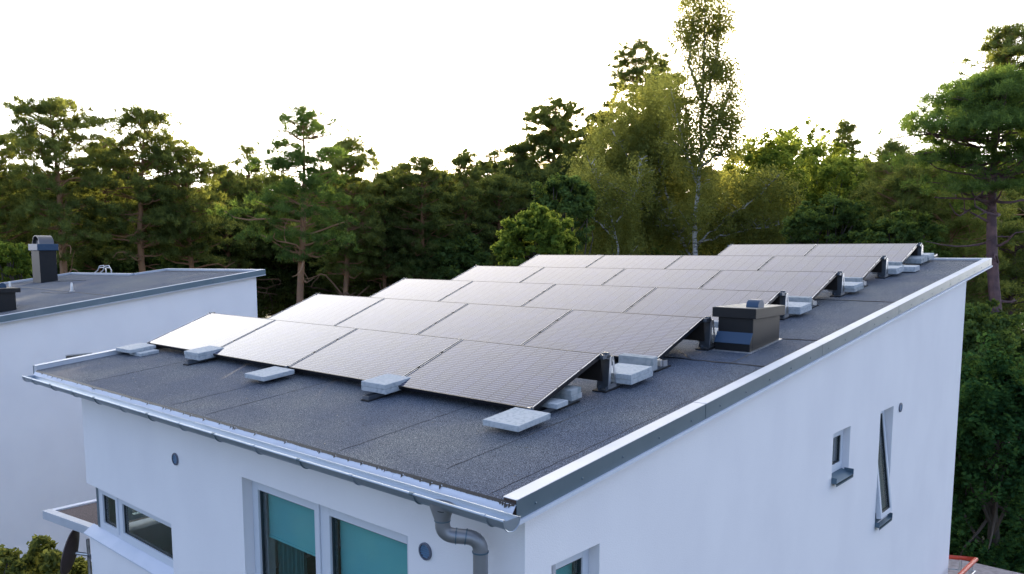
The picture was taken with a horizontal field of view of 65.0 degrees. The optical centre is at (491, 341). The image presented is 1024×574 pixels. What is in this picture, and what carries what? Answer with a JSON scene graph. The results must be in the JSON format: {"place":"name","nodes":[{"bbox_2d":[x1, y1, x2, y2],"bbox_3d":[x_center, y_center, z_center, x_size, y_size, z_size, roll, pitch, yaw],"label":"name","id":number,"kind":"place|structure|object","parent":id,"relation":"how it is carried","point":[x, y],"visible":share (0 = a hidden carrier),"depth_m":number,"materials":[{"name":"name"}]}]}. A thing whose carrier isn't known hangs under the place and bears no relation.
{"place":"outdoors","nodes":[
{"label":"outdoors","id":0,"kind":"place"},
{"bbox_2d":[458,172,536,265],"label":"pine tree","id":1,"kind":"object","parent":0,"point":[498,185],"visible":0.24,"depth_m":45.20,"materials":[{"name":"green plant"}]},
{"bbox_2d":[0,0,1023,186],"label":"sky","id":2,"kind":"structure","parent":0,"point":[431,78],"materials":[{"name":"white"}]},
{"bbox_2d":[562,109,614,172],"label":"pine tree","id":3,"kind":"object","parent":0,"point":[580,135],"visible":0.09,"depth_m":46.77,"materials":[{"name":"green plant"}]},
{"bbox_3d":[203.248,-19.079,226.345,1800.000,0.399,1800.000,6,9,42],"label":"ground","id":4,"kind":"structure","parent":0,"visible":0},
{"bbox_2d":[0,241,32,282],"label":"leafy tree","id":5,"kind":"object","parent":4,"relation":"on","point":[16,260],"visible":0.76,"depth_m":29.85,"materials":[{"name":"green plant"}]},
{"bbox_2d":[0,131,67,255],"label":"pine tree","id":6,"kind":"object","parent":4,"relation":"on","point":[8,188],"visible":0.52,"depth_m":35.77,"materials":[{"name":"green plant"}]},
{"bbox_2d":[0,534,91,573],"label":"garden bush","id":7,"kind":"object","parent":4,"relation":"on","point":[44,557],"visible":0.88,"depth_m":10.90,"materials":[{"name":"green plant"}]},
{"bbox_2d":[0,91,118,273],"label":"pine tree","id":8,"kind":"object","parent":4,"relation":"on","point":[58,146],"visible":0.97,"depth_m":33.69,"materials":[{"name":"green plant"}]},
{"bbox_2d":[43,499,149,533],"bbox_3d":[-3.789,4.210,11.594,1.289,4.415,4.265,6,9,42],"label":"porch","id":9,"kind":"object","parent":4,"relation":"on","point":[81,517],"visible":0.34,"depth_m":10.08,"materials":[{"name":"white"}]},
{"bbox_2d":[54,136,154,272],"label":"pine tree","id":10,"kind":"object","parent":4,"relation":"on","point":[109,198],"visible":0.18,"depth_m":40.30,"materials":[{"name":"green plant"}]},
{"bbox_2d":[69,216,170,272],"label":"leafy tree","id":11,"kind":"object","parent":4,"relation":"on","point":[116,266],"visible":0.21,"depth_m":41.10,"materials":[{"name":"green plant"}]},
{"bbox_2d":[0,235,265,561],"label":"house","id":12,"kind":"structure","parent":4,"relation":"on","point":[48,313],"depth_m":16.59,"materials":[{"name":"paint"}]},
{"bbox_2d":[71,101,195,271],"bbox_3d":[-16.340,-3.836,37.172,5.686,14.311,5.210,-3,7,-25],"label":"pine tree","id":13,"kind":"object","parent":4,"relation":"on","point":[155,154],"visible":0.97,"depth_m":36.13,"materials":[{"name":"green plant"}]},
{"bbox_2d":[132,143,245,268],"bbox_3d":[-14.650,-3.113,38.299,5.572,12.625,5.386,6,9,42],"label":"pine tree","id":14,"kind":"object","parent":4,"relation":"on","point":[209,224],"visible":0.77,"depth_m":37.53,"materials":[{"name":"green plant"}]},
{"bbox_2d":[162,226,261,280],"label":"leafy tree","id":15,"kind":"object","parent":4,"relation":"on","point":[184,266],"visible":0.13,"depth_m":44.13,"materials":[{"name":"green plant"}]},
{"bbox_2d":[193,167,263,281],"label":"pine tree","id":16,"kind":"object","parent":4,"relation":"on","point":[228,181],"visible":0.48,"depth_m":43.74,"materials":[{"name":"green plant"}]},
{"bbox_2d":[195,176,299,313],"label":"pine tree","id":17,"kind":"object","parent":4,"relation":"on","point":[280,291],"visible":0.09,"depth_m":48.10,"materials":[{"name":"green plant"}]},
{"bbox_2d":[217,142,287,307],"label":"pine tree","id":18,"kind":"object","parent":4,"relation":"on","point":[249,152],"visible":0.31,"depth_m":45.63,"materials":[{"name":"green plant"}]},
{"bbox_2d":[252,234,295,311],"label":"leafy tree","id":19,"kind":"object","parent":4,"relation":"on","point":[271,273],"visible":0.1,"depth_m":48.38,"materials":[{"name":"green plant"}]},
{"bbox_2d":[205,101,367,303],"bbox_3d":[-8.153,-3.108,33.643,5.644,13.636,5.435,6,9,42],"label":"pine tree","id":20,"kind":"object","parent":4,"relation":"on","point":[303,186],"visible":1,"depth_m":32.86,"materials":[{"name":"green plant"}]},
{"bbox_2d":[243,170,329,318],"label":"pine tree","id":21,"kind":"object","parent":4,"relation":"on","point":[270,177],"visible":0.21,"depth_m":48.24,"materials":[{"name":"green plant"}]},
{"bbox_2d":[291,173,364,296],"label":"pine tree","id":22,"kind":"object","parent":4,"relation":"on","point":[312,273],"visible":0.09,"depth_m":48.78,"materials":[{"name":"green plant"}]},
{"bbox_2d":[286,133,394,295],"bbox_3d":[-7.517,-3.798,40.722,5.364,13.374,5.878,-1,7,-6],"label":"pine tree","id":23,"kind":"object","parent":4,"relation":"on","point":[353,166],"visible":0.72,"depth_m":39.71,"materials":[{"name":"green plant"}]},
{"bbox_2d":[291,179,398,296],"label":"pine tree","id":24,"kind":"object","parent":4,"relation":"on","point":[361,285],"visible":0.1,"depth_m":44.84,"materials":[{"name":"green plant"}]},
{"bbox_2d":[333,170,414,289],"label":"pine tree","id":25,"kind":"object","parent":4,"relation":"on","point":[380,270],"visible":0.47,"depth_m":42.28,"materials":[{"name":"green plant"}]},
{"bbox_2d":[381,155,476,284],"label":"pine tree","id":26,"kind":"object","parent":4,"relation":"on","point":[434,177],"visible":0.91,"depth_m":41.56,"materials":[{"name":"green plant"}]},
{"bbox_2d":[391,229,492,279],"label":"leafy tree","id":27,"kind":"object","parent":4,"relation":"on","point":[469,255],"visible":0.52,"depth_m":41.69,"materials":[{"name":"green plant"}]},
{"bbox_2d":[425,146,496,279],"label":"pine tree","id":28,"kind":"object","parent":4,"relation":"on","point":[462,160],"visible":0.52,"depth_m":43.73,"materials":[{"name":"green plant"}]},
{"bbox_2d":[454,157,504,265],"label":"pine tree","id":29,"kind":"object","parent":4,"relation":"on","point":[485,165],"visible":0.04,"depth_m":47.55,"materials":[{"name":"green plant"}]},
{"bbox_2d":[22,258,992,573],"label":"house","id":30,"kind":"structure","parent":4,"relation":"on","point":[764,438],"depth_m":7.20,"materials":[{"name":"white paint"}]},
{"bbox_2d":[60,530,91,573],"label":"satellite dish","id":31,"kind":"object","parent":30,"relation":"attached to","point":[70,553],"visible":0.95,"depth_m":9.79,"materials":[{"name":"grey paint"}]},
{"bbox_2d":[84,488,173,573],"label":"window","id":32,"kind":"structure","parent":30,"relation":"in","point":[114,514],"depth_m":8.90,"materials":[{"name":"white paint"}]},
{"bbox_2d":[130,349,158,356],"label":"concrete slab","id":33,"kind":"object","parent":30,"relation":"on","point":[147,352],"depth_m":10.26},
{"bbox_2d":[116,343,155,353],"bbox_3d":[-4.628,0.089,10.459,0.422,0.079,0.348,6,9,42],"label":"concrete slab","id":34,"kind":"object","parent":33,"relation":"on","point":[135,348],"depth_m":10.38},
{"bbox_2d":[183,357,218,365],"bbox_3d":[-3.285,0.179,9.707,0.107,0.136,0.870,6,9,42],"label":"front rail","id":35,"kind":"object","parent":30,"relation":"on","point":[189,362],"visible":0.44,"depth_m":9.44,"materials":[{"name":"metal"}]},
{"bbox_2d":[149,313,274,350],"bbox_3d":[-3.631,-0.021,10.480,1.650,0.244,0.981,6,29,42],"label":"solar panel","id":36,"kind":"object","parent":35,"relation":"on","point":[215,329],"visible":0.7,"depth_m":10.41,"materials":[{"name":"black"}]},
{"bbox_2d":[245,366,294,380],"bbox_3d":[-2.285,0.335,8.278,0.382,0.082,0.364,6,9,42],"label":"concrete slab","id":37,"kind":"object","parent":30,"relation":"on","point":[270,373],"depth_m":8.21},
{"bbox_2d":[252,481,408,573],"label":"window","id":38,"kind":"structure","parent":30,"relation":"in","point":[300,526],"depth_m":6.36,"materials":[{"name":"white paint"}]},
{"bbox_2d":[361,390,399,401],"bbox_3d":[-0.834,0.432,7.451,0.107,0.135,0.870,6,9,42],"label":"front rail","id":39,"kind":"object","parent":30,"relation":"on","point":[373,396],"visible":0.35,"depth_m":7.18,"materials":[{"name":"metal"}]},
{"bbox_2d":[289,328,461,381],"bbox_3d":[-1.180,0.231,8.225,1.650,0.244,0.981,6,29,42],"label":"solar panel","id":40,"kind":"object","parent":39,"relation":"on","point":[358,355],"visible":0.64,"depth_m":8.14,"materials":[{"name":"black"}]},
{"bbox_2d":[361,386,400,394],"bbox_3d":[-0.951,0.410,7.377,0.347,0.078,0.340,6,9,42],"label":"concrete slab","id":41,"kind":"object","parent":39,"relation":"on","point":[382,391],"depth_m":7.22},
{"bbox_2d":[361,374,410,389],"bbox_3d":[-0.953,0.366,7.371,0.342,0.078,0.343,6,9,42],"label":"concrete slab","id":42,"kind":"object","parent":41,"relation":"on","point":[386,381],"depth_m":7.30,"materials":[{"name":"concrete"}]},
{"bbox_2d":[334,298,467,333],"bbox_3d":[-1.190,-0.238,10.647,1.650,0.244,0.981,6,29,42],"label":"solar panel","id":43,"kind":"object","parent":30,"relation":"on","point":[403,316],"visible":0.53,"depth_m":10.56,"materials":[{"name":"black"}]},
{"bbox_2d":[418,303,571,344],"bbox_3d":[0.035,-0.112,9.520,1.650,0.244,0.981,6,29,42],"label":"solar panel","id":44,"kind":"object","parent":30,"relation":"on","point":[516,325],"visible":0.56,"depth_m":9.43,"materials":[{"name":"black"}]},
{"bbox_2d":[439,281,554,305],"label":"solar panel","id":45,"kind":"object","parent":30,"relation":"on","point":[501,293],"visible":0.62,"depth_m":11.90,"materials":[{"name":"black"}]},
{"bbox_2d":[499,400,579,430],"bbox_3d":[0.391,0.558,6.324,0.107,0.135,0.870,6,9,42],"label":"front rail","id":46,"kind":"object","parent":30,"relation":"on","point":[547,410],"visible":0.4,"depth_m":6.39,"materials":[{"name":"metal"}]},
{"bbox_2d":[483,407,550,431],"bbox_3d":[0.190,0.585,6.024,0.352,0.084,0.375,6,9,42],"label":"concrete slab","id":47,"kind":"object","parent":46,"relation":"on","point":[516,419],"depth_m":5.97,"materials":[{"name":"concrete"}]},
{"bbox_2d":[520,267,624,284],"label":"solar panel","id":48,"kind":"object","parent":30,"relation":"on","point":[576,275],"visible":0.6,"depth_m":13.21,"materials":[{"name":"black"}]},
{"bbox_2d":[556,549,588,573],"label":"window","id":49,"kind":"structure","parent":30,"relation":"in","point":[581,560],"depth_m":5.35,"materials":[{"name":"white paint"}]},
{"bbox_2d":[523,284,655,312],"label":"solar panel","id":50,"kind":"object","parent":30,"relation":"on","point":[621,299],"visible":0.59,"depth_m":10.77,"materials":[{"name":"black"}]},
{"bbox_2d":[592,352,670,392],"bbox_3d":[1.274,0.219,7.221,0.145,0.346,1.095,6,9,42],"label":"panel mount","id":51,"kind":"object","parent":30,"relation":"attached to","point":[605,385],"visible":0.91,"depth_m":6.88,"materials":[{"name":"metal"}]},
{"bbox_2d":[398,339,601,410],"bbox_3d":[0.045,0.357,7.098,1.650,0.244,0.981,6,29,42],"label":"solar panel","id":52,"kind":"object","parent":51,"relation":"attached to","point":[508,376],"visible":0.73,"depth_m":6.94,"materials":[{"name":"black"}]},
{"bbox_2d":[611,371,652,384],"bbox_3d":[1.180,0.308,7.082,0.350,0.078,0.350,6,9,42],"label":"concrete slab","id":53,"kind":"object","parent":51,"relation":"on","point":[636,380],"depth_m":6.92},
{"bbox_2d":[611,363,651,379],"bbox_3d":[1.173,0.265,7.077,0.355,0.080,0.357,6,9,42],"label":"concrete slab","id":54,"kind":"object","parent":53,"relation":"on","point":[628,371],"depth_m":7.00,"materials":[{"name":"concrete"}]},
{"bbox_2d":[619,354,654,370],"bbox_3d":[1.332,0.197,7.381,0.365,0.124,0.043,6,9,42],"label":"concrete slab","id":55,"kind":"object","parent":51,"relation":"on","point":[637,360],"depth_m":7.35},
{"bbox_2d":[586,255,681,268],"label":"solar panel","id":56,"kind":"object","parent":30,"relation":"on","point":[640,261],"visible":0.62,"depth_m":14.55,"materials":[{"name":"black"}]},
{"bbox_2d":[602,268,720,288],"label":"solar panel","id":57,"kind":"object","parent":30,"relation":"on","point":[680,278],"visible":0.57,"depth_m":12.08,"materials":[{"name":"black"}]},
{"bbox_2d":[695,316,714,350],"bbox_3d":[2.489,-0.124,8.516,0.145,0.347,1.095,6,9,42],"label":"panel mount","id":58,"kind":"object","parent":30,"relation":"attached to","point":[706,344],"visible":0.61,"depth_m":8.16,"materials":[{"name":"metal"}]},
{"bbox_2d":[523,310,704,359],"bbox_3d":[1.261,0.015,8.392,1.650,0.244,0.981,6,29,42],"label":"solar panel","id":59,"kind":"object","parent":58,"relation":"attached to","point":[617,334],"visible":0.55,"depth_m":8.28,"materials":[{"name":"black"}]},
{"bbox_2d":[666,255,773,270],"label":"solar panel","id":60,"kind":"object","parent":30,"relation":"on","point":[713,262],"visible":0.62,"depth_m":13.42,"materials":[{"name":"black"}]},
{"bbox_2d":[776,291,818,319],"bbox_3d":[3.718,-0.466,9.800,0.145,0.347,1.095,6,9,42],"label":"panel mount","id":61,"kind":"object","parent":30,"relation":"attached to","point":[783,297],"visible":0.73,"depth_m":9.45,"materials":[{"name":"metal"}]},
{"bbox_2d":[624,287,779,319],"bbox_3d":[2.490,-0.328,9.677,1.650,0.244,0.981,6,29,42],"label":"solar panel","id":62,"kind":"object","parent":61,"relation":"on","point":[689,302],"visible":0.61,"depth_m":9.74,"materials":[{"name":"black"}]},
{"bbox_2d":[831,430,853,486],"bbox_3d":[3.743,1.233,8.709,0.200,0.566,0.518,6,9,42],"label":"window","id":63,"kind":"structure","parent":30,"relation":"in","point":[840,476],"depth_m":8.83,"materials":[{"name":"white paint"}]},
{"bbox_2d":[830,271,867,296],"bbox_3d":[4.940,-0.805,11.075,0.145,0.347,1.095,6,9,42],"label":"panel mount","id":64,"kind":"object","parent":30,"relation":"attached to","point":[838,292],"visible":0.74,"depth_m":10.73,"materials":[{"name":"metal"}]},
{"bbox_2d":[700,270,837,299],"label":"solar panel","id":65,"kind":"object","parent":64,"relation":"attached to","point":[813,284],"visible":0.62,"depth_m":10.89,"materials":[{"name":"black"}]},
{"bbox_2d":[875,411,892,529],"bbox_3d":[4.771,1.539,9.894,0.246,1.450,0.503,6,9,42],"label":"window","id":66,"kind":"structure","parent":30,"relation":"in","point":[880,513],"depth_m":9.98,"materials":[{"name":"white paint"}]},
{"bbox_2d":[875,255,902,278],"bbox_3d":[6.173,-1.153,12.391,0.145,0.346,1.095,6,9,42],"label":"panel mount","id":67,"kind":"object","parent":30,"relation":"attached to","point":[882,275],"visible":0.66,"depth_m":12.04,"materials":[{"name":"metal"}]},
{"bbox_2d":[758,256,882,279],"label":"solar panel","id":68,"kind":"object","parent":67,"relation":"attached to","point":[857,266],"visible":0.59,"depth_m":12.22,"materials":[{"name":"black"}]},
{"bbox_2d":[917,243,937,257],"bbox_3d":[7.418,-1.508,13.734,0.142,0.346,1.095,6,9,42],"label":"panel mount","id":69,"kind":"object","parent":30,"relation":"attached to","point":[920,250],"visible":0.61,"depth_m":13.38,"materials":[{"name":"metal"}]},
{"bbox_2d":[805,243,917,263],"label":"solar panel","id":70,"kind":"object","parent":69,"relation":"attached to","point":[898,252],"visible":0.59,"depth_m":13.57,"materials":[{"name":"black"}]},
{"bbox_3d":[-2.060,0.305,8.579,0.107,0.136,0.870,6,9,42],"label":"front rail","id":71,"kind":"object","parent":30,"relation":"attached to","visible":0},
{"bbox_2d":[213,320,356,367],"bbox_3d":[-2.406,0.105,9.353,1.650,0.244,0.981,6,29,42],"label":"solar panel","id":72,"kind":"object","parent":71,"relation":"on","point":[280,343],"visible":0.87,"depth_m":9.24,"materials":[{"name":"black"}]},
{"bbox_3d":[-2.413,-0.628,13.026,0.145,0.346,1.095,6,9,42],"label":"panel mount","id":73,"kind":"object","parent":30,"relation":"attached to","visible":0},
{"bbox_2d":[268,294,383,325],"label":"solar panel","id":74,"kind":"object","parent":73,"relation":"on","point":[326,309],"visible":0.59,"depth_m":11.70,"materials":[{"name":"black"}]},
{"bbox_3d":[-1.183,-0.970,14.310,0.145,0.347,1.095,6,9,42],"label":"panel mount","id":75,"kind":"object","parent":30,"relation":"attached to","visible":0},
{"bbox_2d":[370,279,471,300],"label":"solar panel","id":76,"kind":"object","parent":75,"relation":"on","point":[425,289],"visible":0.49,"depth_m":13.03,"materials":[{"name":"black"}]},
{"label":"panel mount","id":77,"kind":"object","parent":30,"relation":"attached to","visible":0},
{"bbox_2d":[451,266,543,281],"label":"solar panel","id":78,"kind":"object","parent":77,"relation":"on","point":[501,273],"visible":0.61,"depth_m":14.35,"materials":[{"name":"black"}]},
{"bbox_2d":[491,135,543,213],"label":"pine tree","id":79,"kind":"object","parent":4,"relation":"on","point":[512,159],"visible":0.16,"depth_m":49.55,"materials":[{"name":"green plant"}]},
{"bbox_2d":[489,161,557,259],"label":"pine tree","id":80,"kind":"object","parent":4,"relation":"on","point":[524,178],"visible":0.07,"depth_m":48.08,"materials":[{"name":"green plant"}]},
{"bbox_2d":[490,202,578,265],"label":"leafy tree","id":81,"kind":"object","parent":4,"relation":"on","point":[542,227],"visible":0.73,"depth_m":21.65,"materials":[{"name":"green plant"}]},
{"bbox_2d":[510,156,584,240],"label":"pine tree","id":82,"kind":"object","parent":4,"relation":"on","point":[547,172],"visible":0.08,"depth_m":47.12,"materials":[{"name":"green plant"}]},
{"bbox_2d":[502,95,607,198],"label":"pine tree","id":83,"kind":"object","parent":4,"relation":"on","point":[557,136],"visible":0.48,"depth_m":48.98,"materials":[{"name":"green plant"}]},
{"bbox_2d":[527,172,597,254],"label":"leafy tree","id":84,"kind":"object","parent":4,"relation":"on","point":[581,204],"visible":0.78,"depth_m":27.70,"materials":[{"name":"green plant"}]},
{"bbox_2d":[560,144,660,254],"bbox_3d":[4.733,-2.089,32.997,4.137,11.643,5.466,0,7,1],"label":"birch tree","id":85,"kind":"object","parent":4,"relation":"on","point":[606,202],"visible":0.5,"depth_m":31.81,"materials":[{"name":"green plant"}]},
{"bbox_2d":[584,36,679,142],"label":"pine tree","id":86,"kind":"object","parent":4,"relation":"on","point":[633,72],"visible":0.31,"depth_m":45.64,"materials":[{"name":"green plant"}]},
{"bbox_2d":[640,51,690,195],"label":"pine tree","id":87,"kind":"object","parent":4,"relation":"on","point":[661,65],"visible":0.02,"depth_m":48.61,"materials":[{"name":"green plant"}]},
{"bbox_2d":[560,52,807,254],"bbox_3d":[8.554,-4.737,36.755,11.118,16.022,5.800,-1,7,-3],"label":"birch tree","id":88,"kind":"object","parent":4,"relation":"on","point":[733,223],"visible":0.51,"depth_m":35.49,"materials":[{"name":"green plant"}]},
{"bbox_2d":[648,0,766,254],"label":"birch tree","id":89,"kind":"object","parent":4,"relation":"on","point":[710,128],"visible":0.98,"depth_m":32.89,"materials":[{"name":"green plant"}]},
{"bbox_2d":[718,126,817,243],"bbox_3d":[13.565,-3.937,40.576,4.699,13.528,4.309,6,9,42],"label":"leafy tree","id":90,"kind":"object","parent":4,"relation":"on","point":[780,149],"visible":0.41,"depth_m":39.37,"materials":[{"name":"green plant"}]},
{"bbox_2d":[772,116,844,231],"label":"leafy tree","id":91,"kind":"object","parent":4,"relation":"on","point":[810,149],"visible":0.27,"depth_m":42.53,"materials":[{"name":"green plant"}]},
{"bbox_2d":[779,191,881,243],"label":"leafy tree","id":92,"kind":"object","parent":4,"relation":"on","point":[836,216],"visible":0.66,"depth_m":29.46,"materials":[{"name":"green plant"}]},
{"bbox_2d":[801,141,873,240],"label":"leafy tree","id":93,"kind":"object","parent":4,"relation":"on","point":[843,176],"visible":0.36,"depth_m":37.71,"materials":[{"name":"green plant"}]},
{"bbox_2d":[815,116,867,180],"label":"pine tree","id":94,"kind":"object","parent":4,"relation":"on","point":[844,130],"visible":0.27,"depth_m":47.74,"materials":[{"name":"green plant"}]},
{"bbox_2d":[836,158,903,202],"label":"leafy tree","id":95,"kind":"object","parent":4,"relation":"on","point":[863,177],"visible":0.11,"depth_m":35.99,"materials":[{"name":"green plant"}]},
{"bbox_2d":[847,133,920,213],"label":"pine tree","id":96,"kind":"object","parent":4,"relation":"on","point":[878,167],"visible":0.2,"depth_m":32.81,"materials":[{"name":"green plant"}]},
{"bbox_2d":[847,208,953,257],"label":"leafy tree","id":97,"kind":"object","parent":4,"relation":"on","point":[897,229],"visible":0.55,"depth_m":26.59,"materials":[{"name":"green plant"}]},
{"bbox_2d":[837,162,985,250],"bbox_3d":[15.790,-1.385,30.302,5.611,10.791,4.775,1,7,14],"label":"pine tree","id":98,"kind":"object","parent":4,"relation":"on","point":[900,199],"visible":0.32,"depth_m":29.57,"materials":[{"name":"green plant"}]},
{"bbox_2d":[860,62,1023,312],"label":"pine tree","id":99,"kind":"object","parent":4,"relation":"on","point":[976,106],"visible":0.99,"depth_m":24.51,"materials":[{"name":"green plant"}]},
{"bbox_2d":[885,162,1023,247],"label":"pine tree","id":100,"kind":"object","parent":4,"relation":"on","point":[1011,194],"visible":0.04,"depth_m":30.24,"materials":[{"name":"green plant"}]},
{"bbox_2d":[911,191,1023,325],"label":"pine tree","id":101,"kind":"object","parent":4,"relation":"on","point":[957,225],"visible":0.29,"depth_m":27.34,"materials":[{"name":"green plant"}]},
{"bbox_2d":[926,19,1023,389],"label":"pine tree","id":102,"kind":"object","parent":4,"relation":"on","point":[1002,45],"visible":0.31,"depth_m":35.75,"materials":[{"name":"green plant"}]},
{"bbox_2d":[948,555,1021,573],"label":"roof","id":103,"kind":"structure","parent":4,"relation":"on","point":[960,565],"depth_m":14.96,"materials":[{"name":"grey"}]},
{"bbox_2d":[949,329,1023,573],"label":"rowan shrub","id":104,"kind":"object","parent":4,"relation":"on","point":[990,425],"visible":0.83,"depth_m":17.28,"materials":[{"name":"green plant"}]},
{"bbox_2d":[949,449,1023,558],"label":"rowan shrub","id":105,"kind":"object","parent":4,"relation":"on","point":[1003,529],"visible":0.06,"depth_m":18.93,"materials":[{"name":"green plant"}]},
{"bbox_2d":[961,298,1023,391],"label":"rowan shrub","id":106,"kind":"object","parent":4,"relation":"on","point":[998,323],"visible":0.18,"depth_m":23.34,"materials":[{"name":"green plant"}]},
{"bbox_2d":[966,217,1023,341],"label":"pine tree","id":107,"kind":"object","parent":4,"relation":"on","point":[1014,271],"visible":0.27,"depth_m":29.63,"materials":[{"name":"green plant"}]},
{"bbox_2d":[966,203,1023,343],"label":"pine tree","id":108,"kind":"object","parent":4,"relation":"on","point":[1002,218],"visible":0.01,"depth_m":32.59,"materials":[{"name":"green plant"}]},
{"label":"panel mount","id":109,"kind":"object","parent":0,"visible":0},
{"bbox_2d":[718,244,816,255],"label":"solar panel","id":110,"kind":"object","parent":109,"relation":"attached to","point":[767,249],"visible":0.59,"depth_m":14.79,"materials":[{"name":"black"}]},
{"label":"panel mount","id":111,"kind":"object","parent":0,"visible":0},
{"bbox_2d":[519,255,603,267],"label":"solar panel","id":112,"kind":"object","parent":111,"relation":"on","point":[582,261],"visible":0.63,"depth_m":15.68,"materials":[{"name":"black"}]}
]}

